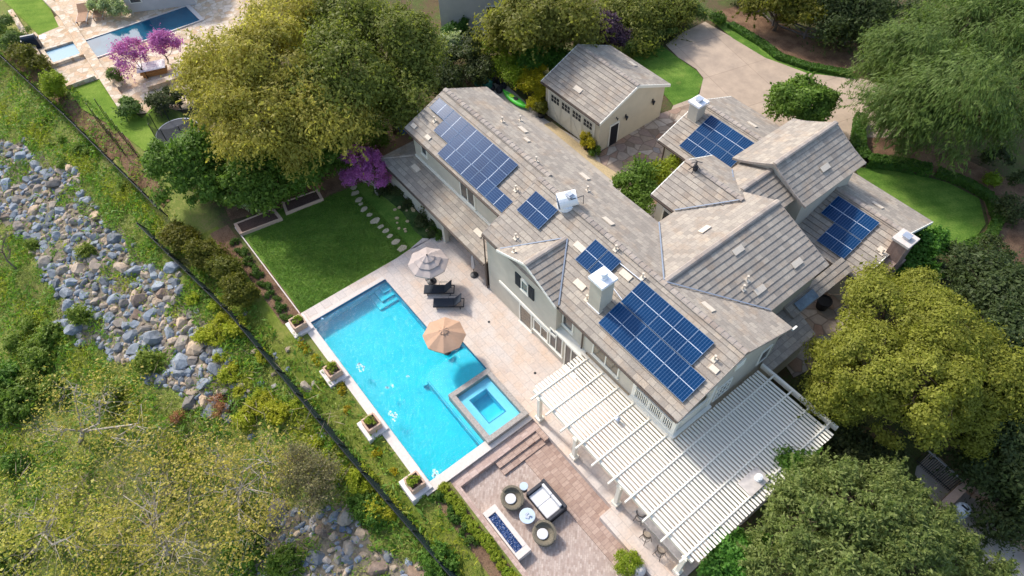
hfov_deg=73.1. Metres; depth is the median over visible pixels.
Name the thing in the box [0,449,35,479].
dark bush
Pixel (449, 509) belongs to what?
border plant
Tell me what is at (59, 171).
boulder
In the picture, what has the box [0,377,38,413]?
dark bush
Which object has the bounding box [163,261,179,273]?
boulder
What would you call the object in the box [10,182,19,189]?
boulder
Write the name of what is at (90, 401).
weed bush
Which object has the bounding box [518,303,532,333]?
french door
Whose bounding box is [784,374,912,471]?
shade shrub
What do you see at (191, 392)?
boulder
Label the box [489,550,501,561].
boxwood ball
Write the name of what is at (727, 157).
solar panel
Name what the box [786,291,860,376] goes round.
court
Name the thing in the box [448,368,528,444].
raised spa
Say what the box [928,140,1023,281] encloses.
round shrub
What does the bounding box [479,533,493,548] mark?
boxwood ball
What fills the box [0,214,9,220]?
boulder
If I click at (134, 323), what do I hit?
boulder
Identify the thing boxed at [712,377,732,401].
window
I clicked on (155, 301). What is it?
boulder
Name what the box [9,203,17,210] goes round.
boulder
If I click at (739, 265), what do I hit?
house
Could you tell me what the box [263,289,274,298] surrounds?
edging plant
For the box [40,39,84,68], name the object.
neighbour spa
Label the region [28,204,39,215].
boulder
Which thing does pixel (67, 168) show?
boulder
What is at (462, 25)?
hedge
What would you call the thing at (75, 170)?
boulder
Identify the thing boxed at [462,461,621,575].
brick patio
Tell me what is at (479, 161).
solar panel
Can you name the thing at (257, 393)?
weed bush
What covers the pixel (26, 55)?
garden shrub
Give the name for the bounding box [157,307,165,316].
boulder
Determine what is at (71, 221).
boulder
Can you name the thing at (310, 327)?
pool pedestal
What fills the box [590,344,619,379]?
window
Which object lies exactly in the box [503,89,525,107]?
kayak
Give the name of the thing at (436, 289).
sun lounger
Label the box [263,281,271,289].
edging plant
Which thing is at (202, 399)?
boulder
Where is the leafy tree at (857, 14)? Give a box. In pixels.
[793,0,908,57]
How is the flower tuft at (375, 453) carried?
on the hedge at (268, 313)
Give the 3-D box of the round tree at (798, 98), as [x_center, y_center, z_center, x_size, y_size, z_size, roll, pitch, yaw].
[24.416,-15.454,58.381,5.975,5.483,6.190,-33,59,-21]
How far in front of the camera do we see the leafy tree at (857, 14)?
64.35 m
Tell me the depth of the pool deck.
45.52 m
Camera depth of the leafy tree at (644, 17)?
66.34 m
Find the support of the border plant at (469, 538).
on the patio side bed at (488, 564)
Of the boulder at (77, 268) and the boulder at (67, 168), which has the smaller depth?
the boulder at (77, 268)
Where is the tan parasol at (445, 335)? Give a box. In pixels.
[422,317,465,354]
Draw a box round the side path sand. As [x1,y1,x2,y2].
[544,122,620,187]
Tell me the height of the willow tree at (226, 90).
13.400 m
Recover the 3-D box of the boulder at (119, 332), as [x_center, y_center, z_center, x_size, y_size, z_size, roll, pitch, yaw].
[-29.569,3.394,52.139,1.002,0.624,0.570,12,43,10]
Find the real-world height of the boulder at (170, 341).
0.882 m
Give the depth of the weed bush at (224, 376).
47.65 m
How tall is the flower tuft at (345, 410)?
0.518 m
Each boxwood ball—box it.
[437,481,450,494]
[444,490,457,503]
[452,498,464,510]
[454,503,466,515]
[461,514,472,523]
[466,519,478,533]
[472,528,484,540]
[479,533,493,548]
[485,541,497,554]
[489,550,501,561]
[496,558,506,571]
[501,566,513,575]
[510,571,519,575]
[612,548,644,575]
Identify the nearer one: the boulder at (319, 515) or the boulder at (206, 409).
the boulder at (319, 515)
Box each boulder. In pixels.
[0,178,12,191]
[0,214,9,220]
[3,189,14,197]
[4,143,12,148]
[5,151,12,157]
[6,196,12,202]
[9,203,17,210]
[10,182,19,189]
[10,209,18,217]
[12,195,22,203]
[12,221,24,230]
[13,229,24,238]
[14,151,26,161]
[15,214,22,220]
[19,183,27,189]
[22,176,30,182]
[22,232,30,238]
[26,153,34,158]
[27,215,35,221]
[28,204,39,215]
[29,160,39,168]
[29,174,37,179]
[31,232,40,240]
[32,177,42,183]
[32,223,40,231]
[33,184,41,193]
[34,166,41,172]
[36,255,51,268]
[38,240,47,246]
[39,207,46,213]
[40,243,47,252]
[41,222,50,228]
[42,190,49,195]
[43,171,51,179]
[44,177,60,187]
[45,209,54,221]
[45,263,55,270]
[47,269,55,279]
[49,201,57,210]
[52,231,60,240]
[52,278,59,289]
[54,167,65,174]
[54,291,60,297]
[55,188,63,196]
[55,207,65,214]
[55,264,69,274]
[56,218,62,225]
[57,258,66,262]
[59,287,73,297]
[60,233,68,239]
[60,319,69,327]
[62,238,69,245]
[62,299,73,310]
[63,244,72,253]
[63,323,82,335]
[65,163,74,172]
[65,225,71,233]
[65,278,77,286]
[68,217,78,224]
[70,232,84,241]
[71,166,79,174]
[71,261,85,274]
[72,176,80,183]
[72,250,84,260]
[73,203,82,209]
[73,289,82,295]
[74,339,82,346]
[76,189,85,197]
[78,218,83,226]
[79,292,88,299]
[80,278,87,288]
[82,196,90,203]
[84,219,90,226]
[85,305,94,316]
[87,253,97,262]
[87,271,94,279]
[89,233,100,241]
[89,258,102,273]
[89,334,97,342]
[90,210,99,219]
[90,240,97,246]
[90,297,100,304]
[91,220,97,227]
[92,282,99,290]
[94,311,103,319]
[95,227,102,233]
[98,340,105,349]
[99,249,106,256]
[99,276,110,286]
[99,302,108,307]
[101,285,108,292]
[103,311,114,322]
[105,348,112,354]
[106,293,121,304]
[106,355,114,361]
[107,232,122,243]
[107,252,117,259]
[109,306,117,312]
[112,318,122,327]
[113,262,129,273]
[113,328,123,335]
[113,342,122,351]
[114,243,124,250]
[114,353,122,363]
[118,299,128,307]
[121,322,130,329]
[122,329,138,342]
[124,265,143,276]
[125,343,139,354]
[129,281,139,288]
[129,287,142,299]
[130,320,139,327]
[131,293,148,307]
[131,309,139,319]
[137,325,151,332]
[140,270,149,278]
[143,308,158,321]
[143,330,162,345]
[144,284,150,291]
[147,295,155,301]
[148,262,156,272]
[150,271,157,278]
[150,317,160,324]
[151,281,163,290]
[151,298,162,305]
[151,344,158,351]
[154,375,166,388]
[156,288,166,298]
[157,302,165,307]
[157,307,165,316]
[159,320,166,329]
[162,295,170,302]
[162,369,169,376]
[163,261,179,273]
[164,326,174,338]
[166,316,172,323]
[167,337,176,344]
[170,294,177,305]
[170,352,187,369]
[171,278,180,286]
[171,370,183,377]
[172,384,180,391]
[174,284,184,296]
[174,335,188,352]
[175,271,182,277]
[176,317,186,328]
[178,376,184,385]
[179,324,190,334]
[182,395,195,410]
[183,368,194,374]
[185,377,194,388]
[186,311,193,318]
[186,340,203,355]
[186,388,195,394]
[187,355,197,365]
[196,378,209,389]
[198,370,203,377]
[199,352,207,361]
[199,395,207,408]
[200,403,212,418]
[207,362,220,376]
[208,345,215,355]
[212,347,224,360]
[220,389,228,395]
[220,400,231,412]
[221,412,231,423]
[248,558,260,573]
[266,497,287,527]
[300,380,311,392]
[305,550,324,565]
[315,507,325,519]
[315,524,326,537]
[327,511,338,522]
[333,549,341,564]
[337,503,355,525]
[341,554,353,564]
[343,539,354,554]
[355,526,369,540]
[366,560,387,575]
[383,551,391,562]
[407,564,425,575]
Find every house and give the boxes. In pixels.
[124,0,196,12]
[379,87,932,454]
[438,0,506,27]
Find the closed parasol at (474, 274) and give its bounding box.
[470,256,477,277]
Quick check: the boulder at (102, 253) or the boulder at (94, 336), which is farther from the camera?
the boulder at (102, 253)
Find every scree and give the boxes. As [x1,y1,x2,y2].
[0,134,246,410]
[254,501,424,575]
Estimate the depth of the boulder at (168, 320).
51.33 m
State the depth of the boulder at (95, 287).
54.19 m
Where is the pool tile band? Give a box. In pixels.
[311,280,486,478]
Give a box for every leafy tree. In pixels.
[465,0,620,63]
[595,0,706,59]
[731,0,830,31]
[793,0,908,57]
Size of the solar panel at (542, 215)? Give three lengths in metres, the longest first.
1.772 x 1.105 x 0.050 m
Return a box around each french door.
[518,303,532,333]
[548,327,563,358]
[562,343,578,378]
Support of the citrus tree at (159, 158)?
on the ground at (204, 218)
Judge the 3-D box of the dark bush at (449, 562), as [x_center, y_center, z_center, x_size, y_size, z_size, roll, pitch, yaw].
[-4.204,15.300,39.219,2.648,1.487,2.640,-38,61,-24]
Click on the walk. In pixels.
(930, 481)
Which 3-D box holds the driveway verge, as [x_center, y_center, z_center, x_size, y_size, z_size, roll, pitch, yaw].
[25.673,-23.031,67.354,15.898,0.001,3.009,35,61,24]
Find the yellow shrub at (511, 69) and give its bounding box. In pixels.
[480,38,525,87]
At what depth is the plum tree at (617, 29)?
63.38 m
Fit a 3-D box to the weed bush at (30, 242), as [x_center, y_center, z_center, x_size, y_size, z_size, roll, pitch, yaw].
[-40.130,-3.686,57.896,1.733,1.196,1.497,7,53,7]
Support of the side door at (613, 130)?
in the garage
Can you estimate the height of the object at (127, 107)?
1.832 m
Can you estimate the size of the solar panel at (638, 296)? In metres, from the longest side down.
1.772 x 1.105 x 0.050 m
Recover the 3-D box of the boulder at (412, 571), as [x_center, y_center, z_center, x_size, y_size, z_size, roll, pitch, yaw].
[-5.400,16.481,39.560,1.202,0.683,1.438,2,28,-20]
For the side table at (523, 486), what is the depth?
41.31 m
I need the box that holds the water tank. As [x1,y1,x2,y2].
[952,502,970,521]
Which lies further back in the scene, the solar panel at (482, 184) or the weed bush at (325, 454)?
the solar panel at (482, 184)
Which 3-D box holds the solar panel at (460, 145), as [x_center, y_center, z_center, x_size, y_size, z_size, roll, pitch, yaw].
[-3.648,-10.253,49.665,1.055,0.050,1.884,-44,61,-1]
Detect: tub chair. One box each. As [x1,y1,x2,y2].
[500,485,523,510]
[532,520,556,546]
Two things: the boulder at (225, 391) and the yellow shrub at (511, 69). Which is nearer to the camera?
the boulder at (225, 391)
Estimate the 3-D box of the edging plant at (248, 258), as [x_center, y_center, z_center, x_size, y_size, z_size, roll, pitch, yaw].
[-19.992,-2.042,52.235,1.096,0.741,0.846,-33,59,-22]
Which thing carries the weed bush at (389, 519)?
on the ground at (204, 218)
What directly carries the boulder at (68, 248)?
on the ground at (204, 218)
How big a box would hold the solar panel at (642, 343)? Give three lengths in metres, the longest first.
1.772 x 1.105 x 0.050 m
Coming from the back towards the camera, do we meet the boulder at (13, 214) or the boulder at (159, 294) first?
the boulder at (13, 214)
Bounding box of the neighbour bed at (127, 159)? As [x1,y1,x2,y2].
[2,42,169,206]
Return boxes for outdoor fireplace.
[725,466,768,515]
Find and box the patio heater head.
[615,415,620,422]
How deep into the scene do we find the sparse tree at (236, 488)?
40.35 m
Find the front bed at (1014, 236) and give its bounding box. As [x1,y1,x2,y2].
[864,137,1023,280]
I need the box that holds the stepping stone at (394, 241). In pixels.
[391,239,399,244]
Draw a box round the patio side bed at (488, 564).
[436,487,513,575]
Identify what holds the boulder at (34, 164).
on the ground at (204, 218)
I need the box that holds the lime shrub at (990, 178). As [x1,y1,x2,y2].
[981,168,1004,187]
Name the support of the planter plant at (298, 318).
in the stone planter at (297, 327)
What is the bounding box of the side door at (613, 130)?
[607,121,619,146]
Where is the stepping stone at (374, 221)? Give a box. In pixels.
[370,217,379,223]
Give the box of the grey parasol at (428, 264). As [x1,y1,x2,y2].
[407,247,448,284]
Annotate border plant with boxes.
[428,490,445,502]
[435,228,442,240]
[441,497,451,506]
[446,504,456,512]
[447,512,462,524]
[457,519,468,536]
[463,534,480,546]
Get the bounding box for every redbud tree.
[105,36,149,82]
[145,23,186,63]
[337,144,392,194]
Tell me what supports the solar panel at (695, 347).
attached to the house at (739, 265)
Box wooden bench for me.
[140,65,166,77]
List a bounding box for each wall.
[8,9,50,71]
[43,0,66,17]
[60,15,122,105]
[65,74,95,89]
[145,73,178,91]
[450,420,539,489]
[457,487,529,575]
[928,479,970,514]
[959,479,1023,548]
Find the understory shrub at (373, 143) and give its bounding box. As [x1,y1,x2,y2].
[193,117,393,207]
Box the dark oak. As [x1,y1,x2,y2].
[929,239,1023,556]
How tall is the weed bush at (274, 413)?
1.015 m
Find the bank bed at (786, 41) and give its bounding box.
[711,6,863,72]
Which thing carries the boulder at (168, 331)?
on the ground at (204, 218)
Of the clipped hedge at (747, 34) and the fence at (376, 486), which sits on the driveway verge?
the clipped hedge at (747, 34)
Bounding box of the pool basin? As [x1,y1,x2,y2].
[313,279,484,480]
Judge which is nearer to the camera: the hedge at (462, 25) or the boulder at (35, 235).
the boulder at (35, 235)
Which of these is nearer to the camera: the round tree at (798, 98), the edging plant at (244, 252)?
the edging plant at (244, 252)
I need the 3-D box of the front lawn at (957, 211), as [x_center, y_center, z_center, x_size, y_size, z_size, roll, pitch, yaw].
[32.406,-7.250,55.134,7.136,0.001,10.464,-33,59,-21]
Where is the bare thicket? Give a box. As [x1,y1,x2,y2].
[272,435,347,522]
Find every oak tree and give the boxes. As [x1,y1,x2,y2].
[272,0,452,145]
[797,255,1023,466]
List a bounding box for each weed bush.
[1,331,29,350]
[13,337,38,363]
[13,365,42,388]
[14,364,31,379]
[18,312,40,332]
[19,343,56,374]
[22,237,40,250]
[24,375,46,394]
[28,317,63,350]
[33,371,65,403]
[44,383,69,409]
[55,134,65,143]
[56,160,69,169]
[63,301,95,326]
[69,142,82,155]
[72,240,96,261]
[82,147,90,155]
[88,389,99,403]
[89,374,125,410]
[101,399,122,419]
[115,180,126,191]
[127,345,169,376]
[183,292,201,305]
[190,324,210,345]
[204,328,224,346]
[206,296,224,312]
[208,311,229,333]
[211,350,226,362]
[216,365,240,383]
[219,319,234,339]
[223,314,248,338]
[227,359,240,374]
[231,407,256,434]
[232,384,244,398]
[241,396,264,418]
[253,387,268,400]
[254,347,271,365]
[257,396,278,419]
[259,390,276,404]
[261,399,278,419]
[263,400,292,425]
[288,395,307,411]
[306,434,323,450]
[312,447,330,465]
[312,456,334,478]
[327,463,346,484]
[345,463,374,496]
[362,493,393,526]
[382,500,399,523]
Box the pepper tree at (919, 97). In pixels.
[837,0,1023,179]
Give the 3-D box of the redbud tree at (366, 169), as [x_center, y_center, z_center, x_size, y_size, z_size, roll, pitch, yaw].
[-11.832,-8.997,55.200,4.940,4.002,4.185,27,58,20]
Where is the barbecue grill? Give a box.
[20,34,45,48]
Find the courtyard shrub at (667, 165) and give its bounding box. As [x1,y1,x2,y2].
[650,154,682,186]
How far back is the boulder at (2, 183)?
61.99 m
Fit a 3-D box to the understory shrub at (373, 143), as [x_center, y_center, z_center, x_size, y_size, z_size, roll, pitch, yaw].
[-18.772,-12.196,58.657,17.427,2.699,7.051,-23,55,-15]
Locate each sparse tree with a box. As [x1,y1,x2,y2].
[0,430,154,575]
[2,354,181,483]
[58,424,265,575]
[174,407,309,575]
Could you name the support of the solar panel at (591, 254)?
attached to the house at (739, 265)
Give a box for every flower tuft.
[296,342,308,349]
[310,352,319,362]
[337,384,346,395]
[343,405,350,414]
[370,446,382,457]
[388,467,398,475]
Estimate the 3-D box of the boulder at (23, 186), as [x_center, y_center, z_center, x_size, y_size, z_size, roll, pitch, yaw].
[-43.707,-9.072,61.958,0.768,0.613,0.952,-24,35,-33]
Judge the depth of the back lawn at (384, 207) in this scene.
53.49 m
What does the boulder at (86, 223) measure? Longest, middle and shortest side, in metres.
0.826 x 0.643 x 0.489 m
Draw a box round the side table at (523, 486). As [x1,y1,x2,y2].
[519,482,527,492]
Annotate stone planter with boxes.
[288,313,307,332]
[323,360,343,380]
[361,412,382,434]
[404,470,425,494]
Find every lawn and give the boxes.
[4,0,58,34]
[69,80,197,150]
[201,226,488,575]
[244,173,422,312]
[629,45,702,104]
[856,168,985,242]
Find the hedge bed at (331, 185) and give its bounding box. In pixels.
[224,119,413,219]
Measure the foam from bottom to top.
0.015 m
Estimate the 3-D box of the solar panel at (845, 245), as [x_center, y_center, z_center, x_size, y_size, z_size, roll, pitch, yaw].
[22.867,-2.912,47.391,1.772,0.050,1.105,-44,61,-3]
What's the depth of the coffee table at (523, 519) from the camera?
40.28 m
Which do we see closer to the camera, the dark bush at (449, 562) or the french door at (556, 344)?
the dark bush at (449, 562)
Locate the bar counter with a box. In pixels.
[634,501,690,561]
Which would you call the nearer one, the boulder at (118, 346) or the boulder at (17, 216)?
the boulder at (118, 346)
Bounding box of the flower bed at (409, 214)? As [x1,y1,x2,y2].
[381,184,437,238]
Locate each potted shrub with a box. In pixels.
[532,100,548,114]
[580,130,596,148]
[587,145,601,155]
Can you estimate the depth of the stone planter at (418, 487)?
40.89 m
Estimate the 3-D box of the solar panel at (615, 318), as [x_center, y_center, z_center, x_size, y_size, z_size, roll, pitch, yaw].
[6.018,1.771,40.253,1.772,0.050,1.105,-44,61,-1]
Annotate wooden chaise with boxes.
[75,3,90,25]
[92,2,103,20]
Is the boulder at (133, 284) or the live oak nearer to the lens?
the live oak
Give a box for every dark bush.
[0,359,21,397]
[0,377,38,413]
[0,381,43,426]
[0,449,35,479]
[0,509,20,535]
[0,526,34,575]
[212,521,271,575]
[257,539,304,575]
[342,490,373,528]
[356,493,392,538]
[415,535,461,575]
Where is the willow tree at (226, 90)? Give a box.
[166,0,396,188]
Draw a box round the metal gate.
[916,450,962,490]
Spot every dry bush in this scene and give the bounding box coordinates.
[168,407,189,425]
[206,392,226,407]
[209,399,232,421]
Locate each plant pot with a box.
[537,109,545,117]
[816,294,832,310]
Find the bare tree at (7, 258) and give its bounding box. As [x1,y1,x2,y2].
[0,228,16,268]
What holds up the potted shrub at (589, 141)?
in the plant pot
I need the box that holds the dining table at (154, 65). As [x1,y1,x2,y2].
[136,59,164,78]
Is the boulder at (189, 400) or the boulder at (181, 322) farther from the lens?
the boulder at (181, 322)
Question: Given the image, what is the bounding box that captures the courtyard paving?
[595,104,689,207]
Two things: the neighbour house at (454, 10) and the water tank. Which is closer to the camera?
the water tank
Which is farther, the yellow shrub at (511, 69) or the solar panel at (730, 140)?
the yellow shrub at (511, 69)
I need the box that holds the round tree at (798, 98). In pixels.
[762,71,842,123]
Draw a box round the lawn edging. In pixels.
[235,227,299,312]
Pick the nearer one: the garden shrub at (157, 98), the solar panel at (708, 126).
the solar panel at (708, 126)
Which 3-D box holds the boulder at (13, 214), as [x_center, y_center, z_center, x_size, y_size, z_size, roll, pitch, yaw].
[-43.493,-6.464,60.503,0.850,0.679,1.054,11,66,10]
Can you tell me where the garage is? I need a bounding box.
[540,44,670,150]
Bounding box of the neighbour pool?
[85,4,203,57]
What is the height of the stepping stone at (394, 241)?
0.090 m
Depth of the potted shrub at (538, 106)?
61.04 m
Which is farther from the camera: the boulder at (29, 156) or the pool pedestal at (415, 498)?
the boulder at (29, 156)
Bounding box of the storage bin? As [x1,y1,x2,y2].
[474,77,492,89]
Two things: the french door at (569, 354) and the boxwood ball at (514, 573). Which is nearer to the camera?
the boxwood ball at (514, 573)
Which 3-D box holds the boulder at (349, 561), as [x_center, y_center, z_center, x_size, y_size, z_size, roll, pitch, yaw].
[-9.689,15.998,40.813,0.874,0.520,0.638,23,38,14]
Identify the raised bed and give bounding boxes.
[234,208,282,235]
[282,189,323,214]
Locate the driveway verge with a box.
[711,20,856,78]
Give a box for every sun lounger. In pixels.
[424,280,454,295]
[433,293,463,308]
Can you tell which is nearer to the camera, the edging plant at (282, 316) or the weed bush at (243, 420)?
the weed bush at (243, 420)
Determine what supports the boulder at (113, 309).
on the ground at (204, 218)
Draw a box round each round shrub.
[708,9,726,25]
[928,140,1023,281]
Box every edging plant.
[228,237,239,245]
[234,247,241,252]
[238,246,248,257]
[242,256,252,265]
[247,261,256,266]
[249,265,259,276]
[255,271,263,278]
[255,280,266,287]
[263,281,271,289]
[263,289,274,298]
[271,295,281,300]
[273,301,280,309]
[275,303,287,313]
[278,312,290,320]
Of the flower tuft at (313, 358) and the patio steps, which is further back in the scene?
the flower tuft at (313, 358)
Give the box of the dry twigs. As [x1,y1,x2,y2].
[0,348,347,575]
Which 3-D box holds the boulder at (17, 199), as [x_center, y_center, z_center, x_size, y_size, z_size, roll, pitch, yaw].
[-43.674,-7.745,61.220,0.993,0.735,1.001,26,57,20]
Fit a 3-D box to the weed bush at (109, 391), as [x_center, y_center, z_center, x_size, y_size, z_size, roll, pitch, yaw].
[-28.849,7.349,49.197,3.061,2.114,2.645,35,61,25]
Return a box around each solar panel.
[429,98,453,119]
[434,120,458,142]
[438,144,462,166]
[444,111,468,132]
[448,134,473,156]
[453,157,478,181]
[459,123,484,146]
[464,147,489,171]
[469,172,494,196]
[475,137,500,160]
[480,161,506,186]
[485,186,512,211]
[491,151,517,175]
[517,191,546,218]
[527,201,557,229]
[575,239,607,269]
[588,250,620,273]
[598,302,632,334]
[611,314,645,347]
[621,281,655,312]
[625,326,659,360]
[634,293,669,325]
[639,339,674,373]
[648,305,683,338]
[653,352,689,387]
[662,317,698,351]
[668,366,705,402]
[677,330,713,364]
[679,131,705,152]
[690,138,715,157]
[695,115,721,136]
[705,145,726,159]
[706,122,731,144]
[717,129,743,151]
[720,152,736,166]
[728,136,753,155]
[817,223,847,249]
[821,196,851,221]
[830,232,860,258]
[834,205,865,230]
[848,214,879,240]
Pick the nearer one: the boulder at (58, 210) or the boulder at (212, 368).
the boulder at (212, 368)
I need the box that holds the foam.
[321,317,438,476]
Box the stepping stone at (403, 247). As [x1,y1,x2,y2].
[397,245,406,251]
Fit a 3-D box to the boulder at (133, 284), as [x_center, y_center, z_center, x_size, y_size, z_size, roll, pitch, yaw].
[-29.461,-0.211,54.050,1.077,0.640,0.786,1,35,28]
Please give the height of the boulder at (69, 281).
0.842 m
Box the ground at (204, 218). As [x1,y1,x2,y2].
[0,0,1023,575]
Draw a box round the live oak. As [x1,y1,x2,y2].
[736,445,1021,575]
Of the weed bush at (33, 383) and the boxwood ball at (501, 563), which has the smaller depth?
the boxwood ball at (501, 563)
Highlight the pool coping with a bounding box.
[307,276,532,495]
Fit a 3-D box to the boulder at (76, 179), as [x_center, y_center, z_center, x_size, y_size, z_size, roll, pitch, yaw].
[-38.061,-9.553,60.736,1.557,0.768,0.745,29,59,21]
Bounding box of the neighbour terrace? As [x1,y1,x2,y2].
[32,0,264,113]
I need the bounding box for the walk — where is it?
[915,453,1023,575]
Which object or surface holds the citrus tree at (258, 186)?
on the hedge bed at (331, 185)
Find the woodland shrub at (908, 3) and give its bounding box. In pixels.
[730,0,942,28]
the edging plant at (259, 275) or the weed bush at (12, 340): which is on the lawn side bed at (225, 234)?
the edging plant at (259, 275)
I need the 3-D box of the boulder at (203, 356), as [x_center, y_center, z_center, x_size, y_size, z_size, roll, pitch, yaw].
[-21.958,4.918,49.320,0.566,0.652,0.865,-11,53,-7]
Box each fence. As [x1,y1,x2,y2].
[0,54,167,216]
[136,222,456,575]
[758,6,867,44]
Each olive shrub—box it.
[155,218,204,256]
[179,236,233,273]
[204,253,244,280]
[217,270,260,311]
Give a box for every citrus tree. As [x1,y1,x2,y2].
[137,119,226,209]
[213,145,297,216]
[222,185,268,214]
[262,131,353,201]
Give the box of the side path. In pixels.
[493,83,654,216]
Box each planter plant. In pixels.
[292,315,302,323]
[326,360,337,373]
[363,415,376,424]
[405,474,419,487]
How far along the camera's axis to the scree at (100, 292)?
54.80 m
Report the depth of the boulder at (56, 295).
54.69 m
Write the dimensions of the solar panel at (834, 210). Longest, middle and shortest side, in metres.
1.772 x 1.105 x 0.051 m
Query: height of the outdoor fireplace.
3.540 m
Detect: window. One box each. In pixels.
[129,0,141,3]
[421,147,428,159]
[459,182,475,210]
[485,6,495,15]
[520,280,527,296]
[532,318,548,344]
[561,314,573,334]
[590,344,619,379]
[660,208,670,220]
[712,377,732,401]
[756,344,773,365]
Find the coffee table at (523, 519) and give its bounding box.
[519,508,534,523]
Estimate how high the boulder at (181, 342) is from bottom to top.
0.814 m
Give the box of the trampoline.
[147,101,198,143]
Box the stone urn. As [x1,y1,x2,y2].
[635,562,645,575]
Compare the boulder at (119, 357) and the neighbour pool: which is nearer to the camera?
the boulder at (119, 357)
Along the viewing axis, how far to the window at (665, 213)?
47.98 m
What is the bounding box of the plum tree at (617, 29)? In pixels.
[591,6,633,49]
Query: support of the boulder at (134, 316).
on the ground at (204, 218)
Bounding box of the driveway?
[666,22,903,139]
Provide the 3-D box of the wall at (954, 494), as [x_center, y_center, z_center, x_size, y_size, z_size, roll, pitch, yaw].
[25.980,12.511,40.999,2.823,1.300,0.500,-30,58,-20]
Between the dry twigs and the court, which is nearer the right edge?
the court
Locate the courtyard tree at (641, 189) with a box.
[610,153,660,215]
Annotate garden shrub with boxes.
[0,12,32,55]
[4,40,58,73]
[38,68,66,100]
[105,66,123,84]
[143,84,194,109]
[895,224,951,286]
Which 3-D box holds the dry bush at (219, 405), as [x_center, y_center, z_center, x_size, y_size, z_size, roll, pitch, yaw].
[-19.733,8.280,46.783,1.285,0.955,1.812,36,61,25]
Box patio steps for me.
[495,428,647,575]
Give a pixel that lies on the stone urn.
(641, 571)
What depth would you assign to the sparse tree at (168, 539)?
40.01 m
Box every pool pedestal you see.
[285,314,313,338]
[319,360,348,388]
[357,411,388,443]
[399,468,432,505]
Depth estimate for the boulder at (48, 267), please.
56.22 m
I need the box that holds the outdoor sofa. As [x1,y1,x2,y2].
[526,479,566,522]
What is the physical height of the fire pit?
0.500 m
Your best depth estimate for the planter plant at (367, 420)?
43.08 m
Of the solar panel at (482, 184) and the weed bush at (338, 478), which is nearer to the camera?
the weed bush at (338, 478)
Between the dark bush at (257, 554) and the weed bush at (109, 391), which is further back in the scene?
the weed bush at (109, 391)
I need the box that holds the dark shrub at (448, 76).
[422,28,499,96]
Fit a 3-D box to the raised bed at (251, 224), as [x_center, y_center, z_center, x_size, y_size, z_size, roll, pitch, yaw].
[-20.054,-5.199,54.681,3.495,0.330,1.437,-26,56,-17]
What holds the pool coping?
on the pool deck
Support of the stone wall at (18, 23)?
on the ground at (204, 218)
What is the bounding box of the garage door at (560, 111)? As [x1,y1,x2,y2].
[549,91,593,139]
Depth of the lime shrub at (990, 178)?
55.08 m
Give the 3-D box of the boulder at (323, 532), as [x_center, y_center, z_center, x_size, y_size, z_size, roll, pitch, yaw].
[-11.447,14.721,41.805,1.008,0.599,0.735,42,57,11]
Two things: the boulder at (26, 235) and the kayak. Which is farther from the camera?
the kayak
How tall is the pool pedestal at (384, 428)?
1.760 m
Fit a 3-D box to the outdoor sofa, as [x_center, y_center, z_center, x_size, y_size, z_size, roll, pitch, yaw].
[2.043,12.575,40.822,1.350,0.790,2.150,-33,59,-21]
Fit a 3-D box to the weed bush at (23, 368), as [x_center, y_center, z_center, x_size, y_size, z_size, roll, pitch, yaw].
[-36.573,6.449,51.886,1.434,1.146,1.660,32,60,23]
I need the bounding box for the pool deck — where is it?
[300,236,823,575]
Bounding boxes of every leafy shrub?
[507,34,569,78]
[696,523,773,575]
[767,441,828,493]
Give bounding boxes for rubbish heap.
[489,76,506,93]
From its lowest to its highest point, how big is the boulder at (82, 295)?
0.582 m
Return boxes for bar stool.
[639,528,651,545]
[652,545,665,561]
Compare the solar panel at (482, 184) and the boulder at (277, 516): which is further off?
the solar panel at (482, 184)
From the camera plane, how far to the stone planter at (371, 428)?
43.27 m
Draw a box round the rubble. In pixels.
[0,139,420,575]
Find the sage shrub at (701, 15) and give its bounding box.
[620,0,710,54]
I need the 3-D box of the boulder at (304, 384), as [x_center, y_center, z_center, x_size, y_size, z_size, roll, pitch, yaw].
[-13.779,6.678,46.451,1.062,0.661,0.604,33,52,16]
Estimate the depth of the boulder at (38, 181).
61.63 m
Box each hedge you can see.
[439,15,469,35]
[514,63,548,107]
[727,21,851,77]
[850,111,933,177]
[934,166,1005,248]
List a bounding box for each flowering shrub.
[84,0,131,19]
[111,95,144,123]
[439,28,464,61]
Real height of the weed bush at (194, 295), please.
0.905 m
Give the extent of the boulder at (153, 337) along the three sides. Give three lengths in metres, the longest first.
1.620 x 1.543 x 1.297 m
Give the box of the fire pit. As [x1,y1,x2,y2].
[483,504,530,561]
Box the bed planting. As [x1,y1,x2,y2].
[371,185,435,237]
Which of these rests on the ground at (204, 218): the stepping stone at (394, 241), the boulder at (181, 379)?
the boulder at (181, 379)
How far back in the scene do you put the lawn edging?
51.74 m
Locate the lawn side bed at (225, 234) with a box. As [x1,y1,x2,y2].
[210,225,300,323]
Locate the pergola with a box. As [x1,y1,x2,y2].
[530,352,838,575]
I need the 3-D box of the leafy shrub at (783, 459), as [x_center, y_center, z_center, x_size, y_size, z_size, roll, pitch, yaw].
[16.052,10.521,39.415,3.717,4.357,3.920,-33,59,-21]
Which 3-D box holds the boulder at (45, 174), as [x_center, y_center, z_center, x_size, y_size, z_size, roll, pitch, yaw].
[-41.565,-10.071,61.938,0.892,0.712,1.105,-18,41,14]
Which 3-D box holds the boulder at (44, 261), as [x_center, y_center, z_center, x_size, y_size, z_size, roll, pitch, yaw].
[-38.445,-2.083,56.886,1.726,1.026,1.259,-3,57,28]

